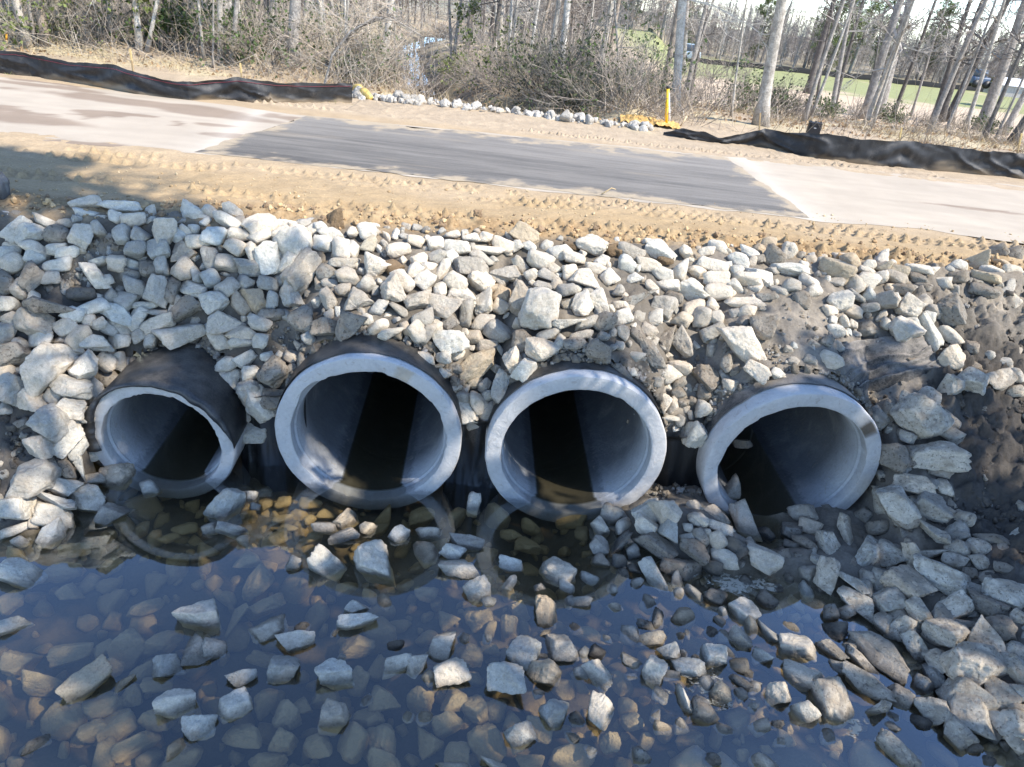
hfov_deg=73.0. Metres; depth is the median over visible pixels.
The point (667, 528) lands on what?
rock
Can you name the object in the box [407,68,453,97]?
shrub
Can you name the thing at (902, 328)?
rock
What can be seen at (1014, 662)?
rock
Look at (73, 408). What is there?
rock
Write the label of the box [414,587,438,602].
rock
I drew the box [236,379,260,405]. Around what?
rock
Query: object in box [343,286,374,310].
rock
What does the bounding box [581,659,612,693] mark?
rock
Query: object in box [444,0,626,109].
shrub
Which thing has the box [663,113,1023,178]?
silt fence
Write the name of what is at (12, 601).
rock
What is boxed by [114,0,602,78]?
brush
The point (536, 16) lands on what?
bare tree
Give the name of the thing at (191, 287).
rock
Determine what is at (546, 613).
rock
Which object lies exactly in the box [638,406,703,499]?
geotextile sheet
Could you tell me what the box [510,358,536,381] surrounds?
rock
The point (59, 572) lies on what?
rock
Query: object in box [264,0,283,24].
bare tree
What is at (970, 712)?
rock
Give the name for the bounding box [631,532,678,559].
rock
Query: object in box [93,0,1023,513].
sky
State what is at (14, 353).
rock
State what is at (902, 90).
bare tree
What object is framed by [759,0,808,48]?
bare tree
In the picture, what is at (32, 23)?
bare tree
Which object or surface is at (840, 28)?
pine tree
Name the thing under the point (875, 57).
bare tree
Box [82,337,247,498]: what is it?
concrete pipe
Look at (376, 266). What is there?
rock
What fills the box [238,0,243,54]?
bare tree
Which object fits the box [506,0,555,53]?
bare tree
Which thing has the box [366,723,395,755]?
rock
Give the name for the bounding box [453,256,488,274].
rock
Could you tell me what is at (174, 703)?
rock
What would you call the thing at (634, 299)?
rock
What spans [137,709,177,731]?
rock
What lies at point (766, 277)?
rock
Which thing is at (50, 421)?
rock
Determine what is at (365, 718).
rock
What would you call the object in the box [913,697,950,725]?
rock
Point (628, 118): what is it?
safety netting
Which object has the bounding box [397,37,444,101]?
creek water
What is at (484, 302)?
rock
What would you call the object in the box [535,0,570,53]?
bare tree
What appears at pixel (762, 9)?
pine tree
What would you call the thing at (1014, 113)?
bare tree
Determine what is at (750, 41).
field wood
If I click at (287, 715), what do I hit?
rock
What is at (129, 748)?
rock
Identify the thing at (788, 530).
rock
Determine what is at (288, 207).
dirt clods
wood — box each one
[114,0,608,54]
[594,0,1023,84]
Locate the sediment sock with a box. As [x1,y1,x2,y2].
[352,84,372,99]
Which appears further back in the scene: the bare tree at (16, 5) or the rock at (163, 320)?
the bare tree at (16, 5)
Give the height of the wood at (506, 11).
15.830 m
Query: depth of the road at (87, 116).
11.11 m
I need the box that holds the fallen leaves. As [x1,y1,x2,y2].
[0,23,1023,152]
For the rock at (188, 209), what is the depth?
7.24 m
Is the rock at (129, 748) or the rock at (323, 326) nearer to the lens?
the rock at (129, 748)
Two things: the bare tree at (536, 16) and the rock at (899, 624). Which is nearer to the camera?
the rock at (899, 624)
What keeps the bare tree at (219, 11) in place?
on the ground at (234, 178)
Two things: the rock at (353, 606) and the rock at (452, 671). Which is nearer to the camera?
the rock at (452, 671)
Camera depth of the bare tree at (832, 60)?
22.78 m
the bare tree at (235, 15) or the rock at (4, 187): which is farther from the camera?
the bare tree at (235, 15)
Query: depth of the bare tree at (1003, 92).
20.32 m
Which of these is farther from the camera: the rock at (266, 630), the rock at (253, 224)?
the rock at (253, 224)
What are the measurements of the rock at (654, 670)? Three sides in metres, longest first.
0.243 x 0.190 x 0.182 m
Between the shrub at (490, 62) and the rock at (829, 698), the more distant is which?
the shrub at (490, 62)
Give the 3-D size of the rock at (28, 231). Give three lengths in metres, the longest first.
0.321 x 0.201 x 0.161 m
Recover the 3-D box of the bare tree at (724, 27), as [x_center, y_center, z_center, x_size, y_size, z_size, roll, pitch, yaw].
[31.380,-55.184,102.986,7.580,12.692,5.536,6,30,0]
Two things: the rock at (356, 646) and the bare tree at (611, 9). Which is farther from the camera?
the bare tree at (611, 9)
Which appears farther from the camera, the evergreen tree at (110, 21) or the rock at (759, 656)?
the evergreen tree at (110, 21)
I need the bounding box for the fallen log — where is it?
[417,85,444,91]
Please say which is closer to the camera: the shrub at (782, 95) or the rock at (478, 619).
the rock at (478, 619)
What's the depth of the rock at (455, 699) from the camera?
5.32 m
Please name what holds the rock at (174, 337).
on the concrete pipe at (171, 423)
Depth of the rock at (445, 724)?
5.16 m
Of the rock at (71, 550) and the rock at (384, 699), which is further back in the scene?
the rock at (71, 550)
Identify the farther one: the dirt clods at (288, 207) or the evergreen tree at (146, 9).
the evergreen tree at (146, 9)
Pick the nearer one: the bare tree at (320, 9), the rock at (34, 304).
the rock at (34, 304)
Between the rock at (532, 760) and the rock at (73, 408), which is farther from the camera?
the rock at (73, 408)
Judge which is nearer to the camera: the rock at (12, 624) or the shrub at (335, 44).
the rock at (12, 624)
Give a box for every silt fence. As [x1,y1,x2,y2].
[0,49,352,102]
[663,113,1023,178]
[673,52,983,91]
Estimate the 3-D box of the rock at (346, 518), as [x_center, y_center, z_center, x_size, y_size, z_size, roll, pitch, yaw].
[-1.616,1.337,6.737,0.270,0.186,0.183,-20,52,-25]
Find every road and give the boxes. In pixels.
[0,77,1023,243]
[195,116,808,217]
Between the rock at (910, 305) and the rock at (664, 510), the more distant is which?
the rock at (910, 305)
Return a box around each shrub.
[0,0,110,50]
[0,0,142,49]
[44,0,172,49]
[90,0,242,61]
[128,0,261,47]
[146,0,249,52]
[158,0,309,77]
[210,0,323,66]
[248,0,373,69]
[274,0,382,81]
[284,0,439,84]
[290,3,418,85]
[355,36,435,89]
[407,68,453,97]
[418,71,450,94]
[428,27,475,86]
[442,46,504,99]
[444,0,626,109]
[446,16,558,106]
[449,13,531,103]
[501,0,660,109]
[512,1,682,118]
[521,5,703,126]
[527,48,633,114]
[587,23,707,106]
[647,21,777,112]
[669,61,731,104]
[692,44,801,118]
[747,60,817,115]
[781,87,824,120]
[791,93,852,117]
[834,94,894,121]
[872,100,911,123]
[909,109,951,128]
[949,108,986,131]
[960,112,1012,133]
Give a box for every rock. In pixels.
[0,171,10,199]
[0,215,32,243]
[0,342,30,365]
[0,372,23,406]
[0,496,36,519]
[0,557,47,588]
[0,589,23,615]
[0,616,34,635]
[0,650,44,676]
[4,458,61,498]
[13,307,55,335]
[14,222,45,243]
[16,388,48,411]
[17,260,44,292]
[20,341,79,396]
[21,669,62,696]
[22,296,76,312]
[22,434,55,458]
[25,403,69,442]
[31,501,75,529]
[35,517,67,550]
[37,492,76,510]
[40,698,88,741]
[44,562,82,582]
[46,642,93,667]
[47,478,83,497]
[48,374,93,400]
[54,419,84,458]
[55,397,86,420]
[55,582,85,599]
[55,654,111,704]
[57,542,91,557]
[67,223,93,249]
[67,349,98,379]
[68,483,105,513]
[72,455,85,481]
[76,718,106,743]
[78,262,111,288]
[79,334,114,351]
[82,691,124,720]
[86,377,104,404]
[93,502,135,525]
[95,708,137,742]
[96,200,142,212]
[98,463,135,490]
[100,302,131,326]
[106,628,144,670]
[107,658,124,677]
[110,730,161,763]
[121,683,142,707]
[126,598,164,617]
[128,661,152,683]
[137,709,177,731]
[140,312,175,334]
[140,677,173,693]
[141,630,183,658]
[142,274,168,308]
[145,238,171,259]
[151,323,206,349]
[152,217,177,244]
[152,653,185,677]
[152,688,195,718]
[162,741,203,766]
[167,294,201,323]
[170,240,198,261]
[171,598,220,634]
[178,700,201,723]
[180,199,210,218]
[180,279,207,298]
[180,633,212,665]
[181,714,217,740]
[198,291,229,314]
[202,637,226,659]
[203,488,245,521]
[206,310,245,333]
[215,521,249,539]
[217,686,252,723]
[219,368,241,389]
[221,723,262,748]
[223,603,248,640]
[224,668,256,687]
[232,550,263,567]
[233,258,261,276]
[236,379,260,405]
[238,288,265,314]
[240,213,280,234]
[242,564,274,601]
[243,422,266,443]
[245,383,276,423]
[245,592,285,620]
[246,650,275,667]
[248,614,288,643]
[248,752,288,766]
[254,240,281,274]
[254,688,278,721]
[256,354,287,388]
[260,388,285,409]
[266,655,299,684]
[268,727,298,756]
[272,226,312,255]
[272,699,301,729]
[274,630,315,653]
[278,251,296,271]
[279,247,321,295]
[279,280,304,306]
[287,304,312,332]
[293,696,312,713]
[303,733,332,758]
[307,543,346,581]
[309,317,336,335]
[310,687,341,708]
[314,658,354,691]
[318,698,351,736]
[326,207,344,228]
[328,527,359,545]
[332,508,359,530]
[335,311,367,341]
[336,612,377,629]
[337,721,368,764]
[338,634,374,659]
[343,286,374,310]
[344,600,371,613]
[347,665,369,696]
[351,708,384,728]
[353,539,395,587]
[364,251,390,276]
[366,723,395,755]
[367,747,400,766]
[368,685,400,711]
[380,271,406,301]
[382,653,411,679]
[403,290,430,310]
[406,654,427,678]
[406,685,433,716]
[409,507,434,528]
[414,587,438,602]
[417,726,443,759]
[425,293,462,318]
[426,631,455,664]
[431,711,462,738]
[432,330,469,353]
[433,657,471,687]
[438,559,479,578]
[438,611,460,631]
[439,543,466,559]
[440,686,467,711]
[444,741,469,763]
[447,288,476,306]
[449,532,484,552]
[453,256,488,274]
[454,642,482,667]
[459,347,496,383]
[459,402,478,424]
[461,694,487,724]
[462,574,490,605]
[463,605,493,632]
[467,270,495,291]
[467,722,507,766]
[474,286,492,315]
[486,661,526,694]
[486,699,506,722]
[490,265,522,281]
[491,368,510,403]
[498,554,523,572]
[500,614,518,641]
[502,346,521,373]
[502,710,520,729]
[503,720,536,754]
[506,635,541,676]
[508,600,530,621]
[509,221,538,243]
[509,279,527,315]
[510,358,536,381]
[514,536,541,554]
[515,754,544,766]
[518,287,561,329]
[525,337,561,361]
[525,658,561,686]
[526,715,552,743]
[535,594,556,631]
[538,699,568,730]
[539,556,576,586]
[543,633,578,661]
[548,743,595,766]
[550,679,576,700]
[552,319,586,328]
[555,514,586,529]
[567,268,599,288]
[570,289,593,316]
[575,234,608,255]
[577,626,605,645]
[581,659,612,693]
[585,338,611,364]
[587,690,613,730]
[589,287,609,311]
[589,535,609,555]
[590,515,609,538]
[599,731,620,754]
[608,530,632,556]
[610,670,633,696]
[620,712,643,731]
[622,288,659,304]
[631,497,657,522]
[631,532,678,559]
[634,512,658,534]
[635,630,666,647]
[637,556,668,592]
[639,339,666,368]
[641,654,667,689]
[645,238,676,259]
[646,500,682,523]
[650,295,678,319]
[656,641,680,660]
[657,519,677,543]
[659,325,675,353]
[659,557,702,581]
[669,657,706,677]
[672,324,693,357]
[673,683,692,715]
[675,729,704,751]
[679,277,709,300]
[679,421,707,447]
[679,538,709,565]
[693,364,719,392]
[696,643,727,669]
[702,504,730,524]
[708,680,731,707]
[716,326,766,362]
[727,597,761,624]
[728,499,762,541]
[729,624,752,652]
[743,359,771,384]
[745,267,773,284]
[746,540,784,575]
[749,314,779,339]
[751,646,773,666]
[765,681,791,705]
[769,262,810,276]
[777,633,816,662]
[780,521,802,540]
[782,659,822,691]
[808,676,854,729]
[813,555,840,594]
[814,639,849,659]
[815,530,840,554]
[817,257,857,284]
[822,621,847,641]
[826,290,854,311]
[837,512,853,544]
[837,585,873,623]
[839,571,869,594]
[842,660,896,701]
[846,643,879,679]
[848,631,909,685]
[855,535,879,565]
[862,700,891,717]
[866,290,899,309]
[872,586,907,612]
[875,484,921,525]
[875,728,921,766]
[877,538,908,566]
[879,443,910,472]
[879,564,937,598]
[882,615,917,642]
[887,683,915,711]
[888,315,926,341]
[889,390,954,438]
[891,473,935,493]
[893,292,925,316]
[899,629,927,661]
[901,542,921,567]
[904,595,932,628]
[909,440,971,472]
[913,491,953,523]
[913,553,970,595]
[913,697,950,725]
[918,312,943,351]
[919,519,951,543]
[920,617,969,647]
[921,549,950,558]
[921,648,945,673]
[922,662,945,688]
[935,676,1006,710]
[936,292,966,325]
[936,373,965,395]
[937,344,965,369]
[939,589,974,618]
[939,641,1007,688]
[943,520,971,540]
[943,713,979,756]
[947,692,996,740]
[957,367,989,395]
[964,249,990,268]
[967,588,1009,615]
[967,614,1006,652]
[982,577,1023,609]
[984,675,1022,706]
[985,614,1017,642]
[986,367,1017,390]
[988,709,1023,739]
[1000,652,1023,684]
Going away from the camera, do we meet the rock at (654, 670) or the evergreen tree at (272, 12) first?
the rock at (654, 670)
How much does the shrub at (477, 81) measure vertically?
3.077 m
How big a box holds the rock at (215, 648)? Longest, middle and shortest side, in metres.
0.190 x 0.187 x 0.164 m
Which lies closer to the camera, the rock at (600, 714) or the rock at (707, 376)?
the rock at (600, 714)
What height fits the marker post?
0.846 m
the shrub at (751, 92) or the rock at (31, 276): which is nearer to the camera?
the rock at (31, 276)
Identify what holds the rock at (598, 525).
on the riprap at (728, 551)
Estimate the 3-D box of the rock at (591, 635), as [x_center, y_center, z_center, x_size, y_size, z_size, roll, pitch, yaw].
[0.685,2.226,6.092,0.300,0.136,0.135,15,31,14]
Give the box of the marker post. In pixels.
[665,86,669,122]
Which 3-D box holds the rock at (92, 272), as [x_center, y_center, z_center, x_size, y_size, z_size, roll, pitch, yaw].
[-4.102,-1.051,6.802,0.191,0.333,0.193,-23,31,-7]
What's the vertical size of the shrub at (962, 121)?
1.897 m
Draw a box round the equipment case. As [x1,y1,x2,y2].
[806,120,822,133]
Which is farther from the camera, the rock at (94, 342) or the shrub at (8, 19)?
the shrub at (8, 19)
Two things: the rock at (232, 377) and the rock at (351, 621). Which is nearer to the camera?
the rock at (351, 621)
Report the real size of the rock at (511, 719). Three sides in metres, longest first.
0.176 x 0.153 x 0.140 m
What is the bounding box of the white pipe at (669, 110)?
[668,93,669,120]
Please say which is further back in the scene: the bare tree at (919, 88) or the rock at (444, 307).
the bare tree at (919, 88)
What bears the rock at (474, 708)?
on the ground at (234, 178)
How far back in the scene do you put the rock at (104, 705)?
5.00 m
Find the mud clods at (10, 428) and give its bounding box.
[0,280,1023,620]
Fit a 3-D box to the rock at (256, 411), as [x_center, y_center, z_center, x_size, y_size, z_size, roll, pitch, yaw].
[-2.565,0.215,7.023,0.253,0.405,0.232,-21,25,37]
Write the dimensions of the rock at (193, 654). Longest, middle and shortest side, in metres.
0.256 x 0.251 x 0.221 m
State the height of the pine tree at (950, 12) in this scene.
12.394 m
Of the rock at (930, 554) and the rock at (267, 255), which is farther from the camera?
the rock at (267, 255)
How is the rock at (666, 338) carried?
on the ground at (234, 178)
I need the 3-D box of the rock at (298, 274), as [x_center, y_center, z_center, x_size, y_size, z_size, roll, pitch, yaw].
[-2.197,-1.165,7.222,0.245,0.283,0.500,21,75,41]
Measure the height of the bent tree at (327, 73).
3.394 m
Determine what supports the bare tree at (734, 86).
on the ground at (234, 178)
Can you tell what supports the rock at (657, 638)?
on the riprap at (728, 551)
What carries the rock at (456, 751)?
on the ground at (234, 178)
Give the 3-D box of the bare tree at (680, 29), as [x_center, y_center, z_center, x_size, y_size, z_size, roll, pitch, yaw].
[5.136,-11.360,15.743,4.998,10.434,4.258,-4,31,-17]
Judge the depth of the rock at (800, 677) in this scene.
5.62 m
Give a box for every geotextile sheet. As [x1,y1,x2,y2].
[233,392,307,492]
[442,403,504,514]
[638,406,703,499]
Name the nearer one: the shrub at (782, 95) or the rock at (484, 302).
the rock at (484, 302)
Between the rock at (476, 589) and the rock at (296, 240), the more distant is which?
the rock at (296, 240)
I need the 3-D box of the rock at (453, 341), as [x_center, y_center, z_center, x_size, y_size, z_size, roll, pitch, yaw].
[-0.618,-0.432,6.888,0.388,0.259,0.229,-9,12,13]
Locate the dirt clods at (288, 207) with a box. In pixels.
[0,188,1023,270]
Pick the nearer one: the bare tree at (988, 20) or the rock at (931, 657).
the rock at (931, 657)
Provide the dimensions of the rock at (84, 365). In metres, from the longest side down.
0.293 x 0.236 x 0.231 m
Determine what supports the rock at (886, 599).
on the ground at (234, 178)
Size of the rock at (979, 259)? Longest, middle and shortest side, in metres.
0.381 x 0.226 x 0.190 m
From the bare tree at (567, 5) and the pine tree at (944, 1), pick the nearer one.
the bare tree at (567, 5)
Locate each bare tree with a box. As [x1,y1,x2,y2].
[5,0,17,27]
[11,0,33,47]
[27,0,37,46]
[34,0,51,47]
[74,0,92,44]
[86,0,94,41]
[86,0,189,50]
[144,0,158,52]
[197,0,205,60]
[201,0,280,37]
[211,0,213,67]
[217,0,225,60]
[229,0,238,63]
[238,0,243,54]
[244,0,250,26]
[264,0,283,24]
[274,0,277,30]
[284,0,300,67]
[302,0,309,27]
[304,0,346,80]
[317,0,339,49]
[331,0,342,27]
[343,0,398,79]
[364,0,389,46]
[382,0,415,50]
[382,2,413,43]
[383,0,439,57]
[439,0,482,68]
[453,0,462,60]
[462,0,545,59]
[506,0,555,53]
[507,0,512,59]
[510,0,560,62]
[527,0,546,59]
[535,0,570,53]
[548,0,560,75]
[556,0,570,77]
[572,0,599,60]
[594,0,613,57]
[595,0,613,82]
[598,0,665,90]
[609,0,650,51]
[613,0,733,95]
[650,0,711,101]
[656,0,722,71]
[670,0,780,112]
[675,0,818,116]
[681,0,714,99]
[685,0,727,94]
[702,0,744,58]
[751,0,913,127]
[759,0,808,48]
[788,0,920,115]
[791,0,852,100]
[795,0,837,67]
[800,0,845,121]
[802,0,865,93]
[809,0,854,119]
[813,0,882,102]
[823,0,924,124]
[840,0,950,126]
[857,0,939,118]
[857,0,950,118]
[862,0,892,82]
[886,0,1011,118]
[902,0,961,115]
[907,0,1014,121]
[915,0,1017,131]
[923,0,1017,118]
[925,0,1011,130]
[931,0,1023,131]
[937,0,1020,121]
[941,0,1023,129]
[975,0,1023,142]
[975,26,1023,142]
[982,2,1023,138]
[982,42,1023,140]
[999,7,1023,135]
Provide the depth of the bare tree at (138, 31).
16.92 m
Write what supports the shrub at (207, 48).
on the ground at (234, 178)
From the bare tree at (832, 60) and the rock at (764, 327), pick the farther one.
the bare tree at (832, 60)
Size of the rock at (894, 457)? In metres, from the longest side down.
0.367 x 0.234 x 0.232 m
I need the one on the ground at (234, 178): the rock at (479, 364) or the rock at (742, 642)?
the rock at (479, 364)
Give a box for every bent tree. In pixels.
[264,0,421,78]
[273,0,466,107]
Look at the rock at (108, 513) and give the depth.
6.43 m
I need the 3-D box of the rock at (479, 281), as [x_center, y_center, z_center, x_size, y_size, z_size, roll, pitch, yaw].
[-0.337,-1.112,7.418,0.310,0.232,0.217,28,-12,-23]
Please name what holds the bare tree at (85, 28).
on the ground at (234, 178)
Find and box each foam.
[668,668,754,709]
[694,573,777,597]
[846,719,866,737]
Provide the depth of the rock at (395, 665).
5.35 m
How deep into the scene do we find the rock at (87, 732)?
4.85 m
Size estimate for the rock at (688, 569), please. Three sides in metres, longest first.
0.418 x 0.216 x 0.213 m
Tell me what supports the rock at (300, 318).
on the ground at (234, 178)
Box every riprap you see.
[0,195,1023,766]
[352,86,653,131]
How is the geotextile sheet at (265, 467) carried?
hanging from the concrete pipe at (363, 440)
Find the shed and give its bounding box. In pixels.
[983,76,1023,97]
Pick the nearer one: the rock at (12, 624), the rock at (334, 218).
the rock at (12, 624)
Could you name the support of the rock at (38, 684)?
on the ground at (234, 178)
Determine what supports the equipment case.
on the ground at (234, 178)
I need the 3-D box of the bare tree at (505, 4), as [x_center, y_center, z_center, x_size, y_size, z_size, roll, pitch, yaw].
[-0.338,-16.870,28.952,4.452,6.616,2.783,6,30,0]
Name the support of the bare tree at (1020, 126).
on the ground at (234, 178)
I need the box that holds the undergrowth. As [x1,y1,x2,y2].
[0,0,1023,152]
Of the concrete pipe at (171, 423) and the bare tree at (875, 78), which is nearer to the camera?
the concrete pipe at (171, 423)
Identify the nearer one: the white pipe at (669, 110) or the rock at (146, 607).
the rock at (146, 607)
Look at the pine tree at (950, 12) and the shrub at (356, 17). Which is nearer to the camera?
the shrub at (356, 17)
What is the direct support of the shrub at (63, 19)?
on the ground at (234, 178)
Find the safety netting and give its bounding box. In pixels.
[620,114,680,128]
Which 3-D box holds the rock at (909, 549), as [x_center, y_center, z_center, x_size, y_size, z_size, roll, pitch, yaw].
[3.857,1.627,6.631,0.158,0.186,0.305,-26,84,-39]
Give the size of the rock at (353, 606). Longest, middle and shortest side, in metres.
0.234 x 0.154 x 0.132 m
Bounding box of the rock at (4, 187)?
[0,171,10,199]
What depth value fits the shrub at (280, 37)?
16.78 m
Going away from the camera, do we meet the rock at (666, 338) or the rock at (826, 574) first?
the rock at (826, 574)
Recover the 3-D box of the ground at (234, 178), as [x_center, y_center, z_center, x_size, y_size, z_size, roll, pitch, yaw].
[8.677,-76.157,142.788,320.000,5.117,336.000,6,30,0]
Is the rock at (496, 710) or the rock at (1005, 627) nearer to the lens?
the rock at (496, 710)
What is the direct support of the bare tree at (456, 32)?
on the ground at (234, 178)
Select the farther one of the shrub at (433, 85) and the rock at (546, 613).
the shrub at (433, 85)
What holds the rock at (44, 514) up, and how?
on the ground at (234, 178)
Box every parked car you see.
[685,43,700,61]
[968,69,990,88]
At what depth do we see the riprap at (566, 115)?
15.01 m
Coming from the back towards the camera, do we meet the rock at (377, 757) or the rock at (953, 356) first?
the rock at (953, 356)
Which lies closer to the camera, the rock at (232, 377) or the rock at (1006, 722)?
the rock at (1006, 722)
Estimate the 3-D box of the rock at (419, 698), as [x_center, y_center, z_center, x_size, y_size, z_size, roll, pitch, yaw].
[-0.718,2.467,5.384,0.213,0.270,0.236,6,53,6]
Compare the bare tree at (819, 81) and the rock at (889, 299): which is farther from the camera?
the bare tree at (819, 81)
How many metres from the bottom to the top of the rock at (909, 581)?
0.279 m
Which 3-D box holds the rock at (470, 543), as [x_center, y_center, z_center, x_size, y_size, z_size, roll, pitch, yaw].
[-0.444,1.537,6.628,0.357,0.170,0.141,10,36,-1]
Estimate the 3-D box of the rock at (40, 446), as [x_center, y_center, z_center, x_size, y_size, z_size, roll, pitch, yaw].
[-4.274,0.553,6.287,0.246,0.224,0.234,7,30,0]
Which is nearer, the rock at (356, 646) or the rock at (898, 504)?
the rock at (356, 646)
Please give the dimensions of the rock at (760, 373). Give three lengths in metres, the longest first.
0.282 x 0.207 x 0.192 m
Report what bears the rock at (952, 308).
on the ground at (234, 178)
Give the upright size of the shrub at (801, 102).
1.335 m
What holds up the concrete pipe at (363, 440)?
on the ground at (234, 178)
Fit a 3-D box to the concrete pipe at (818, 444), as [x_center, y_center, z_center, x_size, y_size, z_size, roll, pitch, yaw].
[2.757,-1.517,11.239,1.886,1.881,9.503,4,30,-4]
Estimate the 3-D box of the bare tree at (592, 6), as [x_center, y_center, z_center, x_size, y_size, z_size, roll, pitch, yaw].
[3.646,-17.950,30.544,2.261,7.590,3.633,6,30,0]
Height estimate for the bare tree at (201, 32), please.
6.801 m
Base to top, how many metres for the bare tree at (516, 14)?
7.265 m
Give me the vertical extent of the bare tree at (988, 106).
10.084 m
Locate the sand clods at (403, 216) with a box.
[12,161,1019,264]
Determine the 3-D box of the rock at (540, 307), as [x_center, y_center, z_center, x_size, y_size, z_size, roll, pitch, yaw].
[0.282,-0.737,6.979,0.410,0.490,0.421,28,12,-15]
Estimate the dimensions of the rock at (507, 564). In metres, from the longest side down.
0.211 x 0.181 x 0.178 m
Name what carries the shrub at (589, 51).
on the ground at (234, 178)
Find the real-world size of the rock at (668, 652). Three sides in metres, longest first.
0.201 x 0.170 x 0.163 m
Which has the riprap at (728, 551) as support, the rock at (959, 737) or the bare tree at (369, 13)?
the rock at (959, 737)
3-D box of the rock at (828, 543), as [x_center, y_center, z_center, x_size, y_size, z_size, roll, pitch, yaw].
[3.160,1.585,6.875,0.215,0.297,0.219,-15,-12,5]
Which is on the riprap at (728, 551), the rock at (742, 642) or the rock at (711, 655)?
the rock at (742, 642)
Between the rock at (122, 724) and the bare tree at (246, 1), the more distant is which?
the bare tree at (246, 1)
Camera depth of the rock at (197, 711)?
5.10 m
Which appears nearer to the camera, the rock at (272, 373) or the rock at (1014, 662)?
the rock at (1014, 662)
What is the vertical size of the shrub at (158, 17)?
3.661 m
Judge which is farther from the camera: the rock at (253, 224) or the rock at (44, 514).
the rock at (253, 224)
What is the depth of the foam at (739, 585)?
6.53 m
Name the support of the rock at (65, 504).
on the ground at (234, 178)
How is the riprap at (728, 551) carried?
on the ground at (234, 178)
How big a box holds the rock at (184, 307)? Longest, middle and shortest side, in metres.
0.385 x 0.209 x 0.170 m
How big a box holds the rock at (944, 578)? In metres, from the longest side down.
0.588 x 0.269 x 0.242 m
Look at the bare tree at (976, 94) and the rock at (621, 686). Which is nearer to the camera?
the rock at (621, 686)
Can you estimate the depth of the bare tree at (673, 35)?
21.00 m
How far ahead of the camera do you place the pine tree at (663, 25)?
102.63 m
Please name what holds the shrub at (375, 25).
on the ground at (234, 178)
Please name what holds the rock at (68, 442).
on the ground at (234, 178)
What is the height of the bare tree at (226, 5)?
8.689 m
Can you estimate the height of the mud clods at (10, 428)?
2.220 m
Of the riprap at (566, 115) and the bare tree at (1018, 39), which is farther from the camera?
the bare tree at (1018, 39)
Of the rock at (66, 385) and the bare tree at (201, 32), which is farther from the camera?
the bare tree at (201, 32)
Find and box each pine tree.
[621,0,644,28]
[645,0,673,39]
[676,0,701,43]
[746,0,775,60]
[809,0,864,69]
[809,0,872,70]
[822,0,891,71]
[829,0,890,72]
[868,0,910,67]
[914,0,959,79]
[914,0,963,77]
[995,7,1023,75]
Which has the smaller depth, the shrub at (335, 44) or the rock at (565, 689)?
the rock at (565, 689)
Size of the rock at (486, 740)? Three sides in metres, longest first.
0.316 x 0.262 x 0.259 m
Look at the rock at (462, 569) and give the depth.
6.26 m
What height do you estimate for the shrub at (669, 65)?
2.530 m
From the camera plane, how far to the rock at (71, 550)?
6.30 m
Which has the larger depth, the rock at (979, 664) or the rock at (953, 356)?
the rock at (953, 356)
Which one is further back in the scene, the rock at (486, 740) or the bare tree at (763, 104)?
the bare tree at (763, 104)
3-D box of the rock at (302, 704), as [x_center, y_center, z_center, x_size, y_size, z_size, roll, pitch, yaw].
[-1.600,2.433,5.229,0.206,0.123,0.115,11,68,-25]
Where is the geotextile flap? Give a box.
[837,336,943,400]
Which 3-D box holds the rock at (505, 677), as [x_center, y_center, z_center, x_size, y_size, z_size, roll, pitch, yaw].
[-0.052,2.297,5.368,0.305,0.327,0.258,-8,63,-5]
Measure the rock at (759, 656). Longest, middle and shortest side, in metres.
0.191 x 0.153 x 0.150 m
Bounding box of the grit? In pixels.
[118,325,872,431]
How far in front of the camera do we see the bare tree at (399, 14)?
40.41 m
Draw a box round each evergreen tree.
[106,0,114,39]
[106,0,165,50]
[143,0,233,47]
[224,0,274,40]
[451,0,501,56]
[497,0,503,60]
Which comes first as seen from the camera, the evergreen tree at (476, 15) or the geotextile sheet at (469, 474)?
the geotextile sheet at (469, 474)
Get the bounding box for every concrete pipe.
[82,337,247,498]
[275,332,463,509]
[485,359,666,521]
[696,366,880,515]
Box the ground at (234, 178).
[0,0,1023,766]
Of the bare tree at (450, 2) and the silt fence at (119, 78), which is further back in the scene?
the bare tree at (450, 2)
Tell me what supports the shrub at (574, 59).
on the ground at (234, 178)
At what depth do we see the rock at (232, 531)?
6.42 m
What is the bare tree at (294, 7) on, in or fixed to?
on the ground at (234, 178)
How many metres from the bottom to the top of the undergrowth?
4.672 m
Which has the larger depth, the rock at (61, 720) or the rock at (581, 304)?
the rock at (581, 304)
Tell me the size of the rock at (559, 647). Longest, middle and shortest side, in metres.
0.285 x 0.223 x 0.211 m
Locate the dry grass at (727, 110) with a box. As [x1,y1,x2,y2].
[0,11,1023,152]
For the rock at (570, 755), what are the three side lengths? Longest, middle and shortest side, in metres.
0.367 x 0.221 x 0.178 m
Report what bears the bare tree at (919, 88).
on the ground at (234, 178)
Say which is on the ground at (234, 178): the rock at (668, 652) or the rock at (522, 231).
the rock at (522, 231)
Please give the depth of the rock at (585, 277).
7.31 m

